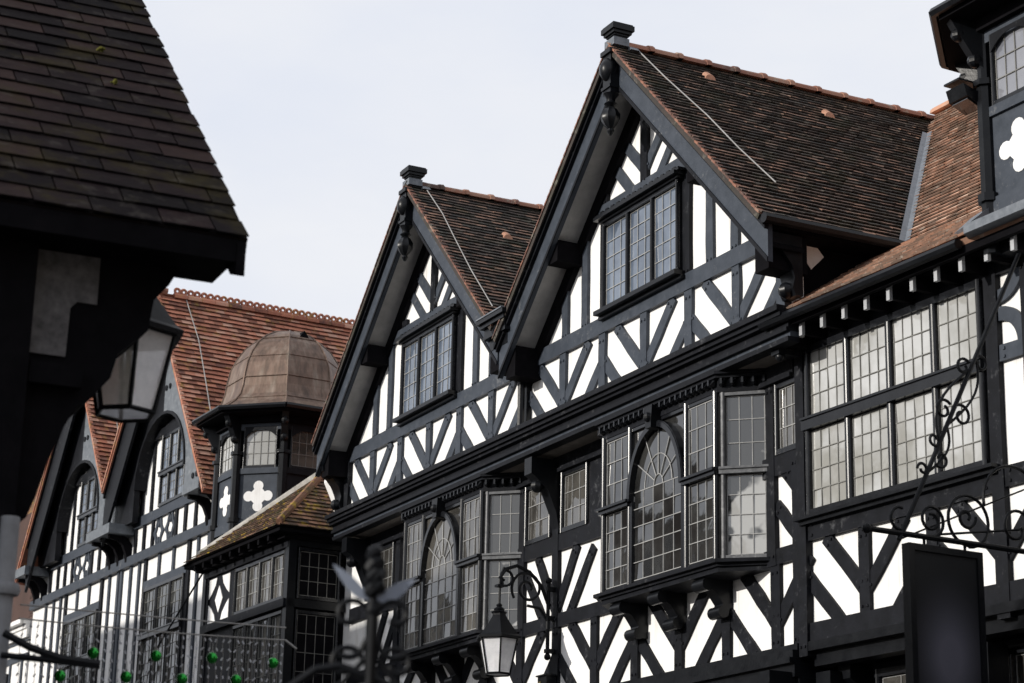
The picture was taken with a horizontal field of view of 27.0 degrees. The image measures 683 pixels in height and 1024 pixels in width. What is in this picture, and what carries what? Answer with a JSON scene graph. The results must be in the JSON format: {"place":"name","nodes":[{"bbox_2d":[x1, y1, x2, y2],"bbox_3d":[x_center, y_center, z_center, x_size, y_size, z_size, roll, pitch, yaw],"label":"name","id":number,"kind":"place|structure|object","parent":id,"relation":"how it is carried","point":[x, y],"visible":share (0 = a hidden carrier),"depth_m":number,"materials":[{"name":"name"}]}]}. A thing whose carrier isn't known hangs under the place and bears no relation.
{"place":"outdoors","nodes":[
{"label":"outdoors","id":0,"kind":"place"},
{"bbox_2d":[143,0,959,323],"label":"sky","id":1,"kind":"structure","parent":0,"point":[310,114],"materials":[{"name":"white"}]},
{"bbox_2d":[311,21,937,682],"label":"half timbered building","id":2,"kind":"structure","parent":0,"point":[579,387],"depth_m":26.56,"materials":[{"name":"white paint"}]},
{"bbox_2d":[381,541,395,588],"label":"window","id":3,"kind":"structure","parent":2,"relation":"in","point":[389,550],"depth_m":32.52,"materials":[{"name":"glass"}]},
{"bbox_2d":[392,303,459,426],"bbox_3d":[-1.254,0.359,31.297,0.210,1.405,2.040,9,-19,-25],"label":"window","id":4,"kind":"structure","parent":2,"relation":"in","point":[429,348],"depth_m":31.27,"materials":[{"name":"glass"}]},
{"bbox_2d":[398,490,485,650],"bbox_3d":[-1.054,3.207,29.800,0.250,2.040,2.640,9,-19,-25],"label":"bay window","id":5,"kind":"structure","parent":2,"relation":"in","point":[444,600],"depth_m":29.75,"materials":[{"name":"glass"}]},
{"bbox_2d":[482,490,521,629],"bbox_3d":[-0.108,2.929,28.611,0.588,1.930,0.130,-4,-18,18],"label":"bay side window","id":6,"kind":"structure","parent":2,"relation":"in","point":[501,510],"depth_m":28.68,"materials":[{"name":"glass"}]},
{"bbox_2d":[476,564,555,676],"bbox_3d":[0.052,3.563,27.185,1.166,1.446,0.540,13,-20,-35],"label":"street lantern","id":7,"kind":"object","parent":2,"relation":"attached to","point":[498,638],"visible":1,"depth_m":26.87,"materials":[{"name":"metal"}]},
{"bbox_2d":[524,485,551,545],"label":"window","id":8,"kind":"structure","parent":2,"relation":"in","point":[537,527],"depth_m":28.37,"materials":[{"name":"glass"}]},
{"bbox_2d":[536,673,556,682],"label":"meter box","id":9,"kind":"object","parent":2,"relation":"attached to","point":[546,678],"visible":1,"depth_m":27.05,"materials":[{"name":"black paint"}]},
{"bbox_2d":[559,461,589,533],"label":"window","id":10,"kind":"structure","parent":2,"relation":"in","point":[574,481],"depth_m":27.43,"materials":[{"name":"glass"}]},
{"bbox_2d":[593,166,686,321],"bbox_3d":[1.552,-1.175,25.974,0.210,1.405,2.040,9,-19,-25],"label":"window","id":11,"kind":"structure","parent":2,"relation":"in","point":[642,243],"depth_m":25.93,"materials":[{"name":"glass"}]},
{"bbox_2d":[595,391,720,592],"bbox_3d":[1.630,1.739,24.708,0.250,2.040,2.660,9,-19,-25],"label":"bay window","id":12,"kind":"structure","parent":2,"relation":"in","point":[665,523],"depth_m":24.67,"materials":[{"name":"glass"}]},
{"bbox_2d":[718,390,767,557],"bbox_3d":[2.580,1.458,23.511,0.588,1.930,0.130,-4,-18,18],"label":"bay side window","id":13,"kind":"structure","parent":2,"relation":"in","point":[743,444],"depth_m":23.53,"materials":[{"name":"glass"}]},
{"bbox_2d":[773,376,795,455],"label":"window","id":14,"kind":"structure","parent":2,"relation":"in","point":[784,395],"depth_m":23.30,"materials":[{"name":"glass"}]},
{"bbox_3d":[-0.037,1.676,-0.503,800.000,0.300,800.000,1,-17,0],"label":"ground","id":15,"kind":"structure","parent":0,"visible":0},
{"bbox_2d":[6,619,32,682],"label":"rendered building","id":16,"kind":"structure","parent":15,"relation":"on","point":[12,666],"depth_m":49.15,"materials":[{"name":"white paint"}]},
{"bbox_2d":[11,485,39,621],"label":"brick building","id":17,"kind":"structure","parent":15,"relation":"on","point":[19,610],"depth_m":53.32,"materials":[{"name":"brick"}]},
{"bbox_2d":[0,0,248,682],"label":"slate roofed building","id":18,"kind":"structure","parent":15,"relation":"on","point":[118,214],"depth_m":11.82,"materials":[{"name":"grey paint"}]},
{"bbox_2d":[93,298,183,422],"bbox_3d":[-2.324,-0.081,12.508,0.747,1.054,0.657,7,-18,-17],"label":"street lantern","id":19,"kind":"object","parent":18,"relation":"attached to","point":[130,390],"visible":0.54,"depth_m":12.33,"materials":[{"name":"metal"}]},
{"bbox_2d":[15,604,296,682],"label":"light string","id":20,"kind":"object","parent":18,"relation":"hanging from","point":[176,646],"visible":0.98,"depth_m":13.71,"materials":[{"name":"grey"}]},
{"bbox_2d":[54,665,65,681],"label":"bauble","id":21,"kind":"object","parent":20,"relation":"hanging from","point":[60,675],"visible":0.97,"depth_m":13.15,"materials":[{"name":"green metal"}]},
{"bbox_2d":[87,637,98,658],"bbox_3d":[-2.632,1.927,13.391,0.075,0.138,0.073,1,-17,0],"label":"bauble","id":22,"kind":"object","parent":20,"relation":"hanging from","point":[93,652],"visible":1,"depth_m":13.36,"materials":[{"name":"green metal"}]},
{"bbox_2d":[120,661,131,682],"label":"bauble","id":23,"kind":"object","parent":20,"relation":"hanging from","point":[126,676],"visible":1,"depth_m":13.50,"materials":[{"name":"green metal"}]},
{"bbox_2d":[150,643,161,661],"bbox_3d":[-2.293,1.996,13.733,0.075,0.138,0.073,1,-17,0],"label":"bauble","id":24,"kind":"object","parent":20,"relation":"hanging from","point":[155,655],"visible":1,"depth_m":13.70,"materials":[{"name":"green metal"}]},
{"bbox_2d":[176,666,187,682],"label":"bauble","id":25,"kind":"object","parent":20,"relation":"hanging from","point":[182,677],"visible":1,"depth_m":13.81,"materials":[{"name":"green plastic"}]},
{"bbox_2d":[206,644,217,663],"bbox_3d":[-1.977,2.057,14.053,0.075,0.138,0.073,1,-17,0],"label":"bauble","id":26,"kind":"object","parent":20,"relation":"hanging from","point":[212,657],"visible":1,"depth_m":14.02,"materials":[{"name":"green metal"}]},
{"bbox_2d":[230,665,241,682],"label":"bauble","id":27,"kind":"object","parent":20,"relation":"hanging from","point":[236,678],"visible":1,"depth_m":14.13,"materials":[{"name":"green plastic"}]},
{"bbox_2d":[268,648,277,668],"bbox_3d":[-1.616,2.144,14.413,0.075,0.138,0.073,1,-17,0],"label":"bauble","id":28,"kind":"object","parent":20,"relation":"hanging from","point":[273,662],"visible":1,"depth_m":14.38,"materials":[{"name":"green plastic"}]},
{"bbox_2d":[15,287,354,682],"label":"twin gabled building","id":29,"kind":"structure","parent":15,"relation":"on","point":[120,520],"depth_m":43.27,"materials":[{"name":"white paint"}]},
{"bbox_2d":[58,609,97,682],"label":"window","id":30,"kind":"structure","parent":29,"relation":"in","point":[89,618],"depth_m":45.36,"materials":[{"name":"glass"}]},
{"bbox_2d":[76,476,98,547],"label":"window","id":31,"kind":"structure","parent":29,"relation":"in","point":[87,518],"depth_m":46.31,"materials":[{"name":"glass"}]},
{"bbox_2d":[136,573,184,682],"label":"window","id":32,"kind":"structure","parent":29,"relation":"in","point":[164,598],"depth_m":41.05,"materials":[{"name":"glass"}]},
{"bbox_2d":[157,427,184,507],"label":"window","id":33,"kind":"structure","parent":29,"relation":"in","point":[171,473],"depth_m":41.99,"materials":[{"name":"glass"}]},
{"bbox_2d":[148,330,349,682],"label":"turret house","id":34,"kind":"structure","parent":15,"relation":"on","point":[270,554],"depth_m":35.94,"materials":[{"name":"white paint"}]},
{"bbox_2d":[219,432,233,475],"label":"turret window","id":35,"kind":"structure","parent":34,"relation":"in","point":[227,446],"depth_m":37.90,"materials":[{"name":"glass"}]},
{"bbox_2d":[228,610,281,682],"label":"oriel window","id":36,"kind":"structure","parent":34,"relation":"in","point":[275,618],"depth_m":34.27,"materials":[{"name":"glass"}]},
{"bbox_2d":[232,549,285,614],"bbox_3d":[-4.090,3.932,34.600,0.092,0.780,2.120,10,-19,-28],"label":"oriel window","id":37,"kind":"structure","parent":34,"relation":"in","point":[260,582],"depth_m":34.61,"materials":[{"name":"glass"}]},
{"bbox_2d":[242,426,279,467],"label":"turret window","id":38,"kind":"structure","parent":34,"relation":"in","point":[260,447],"depth_m":37.30,"materials":[{"name":"glass"}]},
{"bbox_2d":[288,426,316,470],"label":"turret window","id":39,"kind":"structure","parent":34,"relation":"in","point":[301,456],"depth_m":37.35,"materials":[{"name":"glass"}]},
{"bbox_2d":[291,609,338,682],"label":"oriel side window","id":40,"kind":"structure","parent":34,"relation":"in","point":[302,612],"depth_m":33.55,"materials":[{"name":"glass"}]},
{"bbox_2d":[295,547,341,602],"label":"oriel side window","id":41,"kind":"structure","parent":34,"relation":"in","point":[299,549],"depth_m":33.84,"materials":[{"name":"paint"}]},
{"bbox_2d":[757,0,1023,682],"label":"corner building","id":42,"kind":"structure","parent":15,"relation":"on","point":[895,333],"depth_m":21.32,"materials":[{"name":"white paint"}]},
{"bbox_2d":[799,278,990,514],"bbox_3d":[3.838,0.628,21.635,0.145,1.875,2.850,10,-19,-28],"label":"window","id":43,"kind":"structure","parent":42,"relation":"in","point":[872,389],"depth_m":21.62,"materials":[{"name":"glass"}]},
{"bbox_2d":[861,252,1023,682],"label":"hanging sign","id":44,"kind":"object","parent":42,"relation":"attached to","point":[944,616],"visible":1,"depth_m":18.54,"materials":[{"name":"black metal"}]},
{"bbox_2d":[874,643,1023,682],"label":"window","id":45,"kind":"structure","parent":42,"relation":"in","point":[894,674],"depth_m":20.16,"materials":[{"name":"paint"}]},
{"bbox_2d":[944,77,976,115],"bbox_3d":[4.474,-2.374,20.821,0.455,0.265,0.260,10,-19,-28],"label":"floodlight","id":46,"kind":"object","parent":42,"relation":"attached to","point":[961,93],"visible":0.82,"depth_m":20.74,"materials":[{"name":"black paint"}]},
{"bbox_2d":[989,17,1023,104],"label":"turret window","id":47,"kind":"structure","parent":42,"relation":"in","point":[1006,52],"depth_m":20.51,"materials":[{"name":"glass"}]},
{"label":"road","id":48,"kind":"structure","parent":0,"visible":0},
{"bbox_2d":[289,545,414,682],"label":"iron finial","id":49,"kind":"object","parent":48,"relation":"on","point":[374,592],"visible":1,"depth_m":7.01,"materials":[{"name":"black metal"}]}
]}

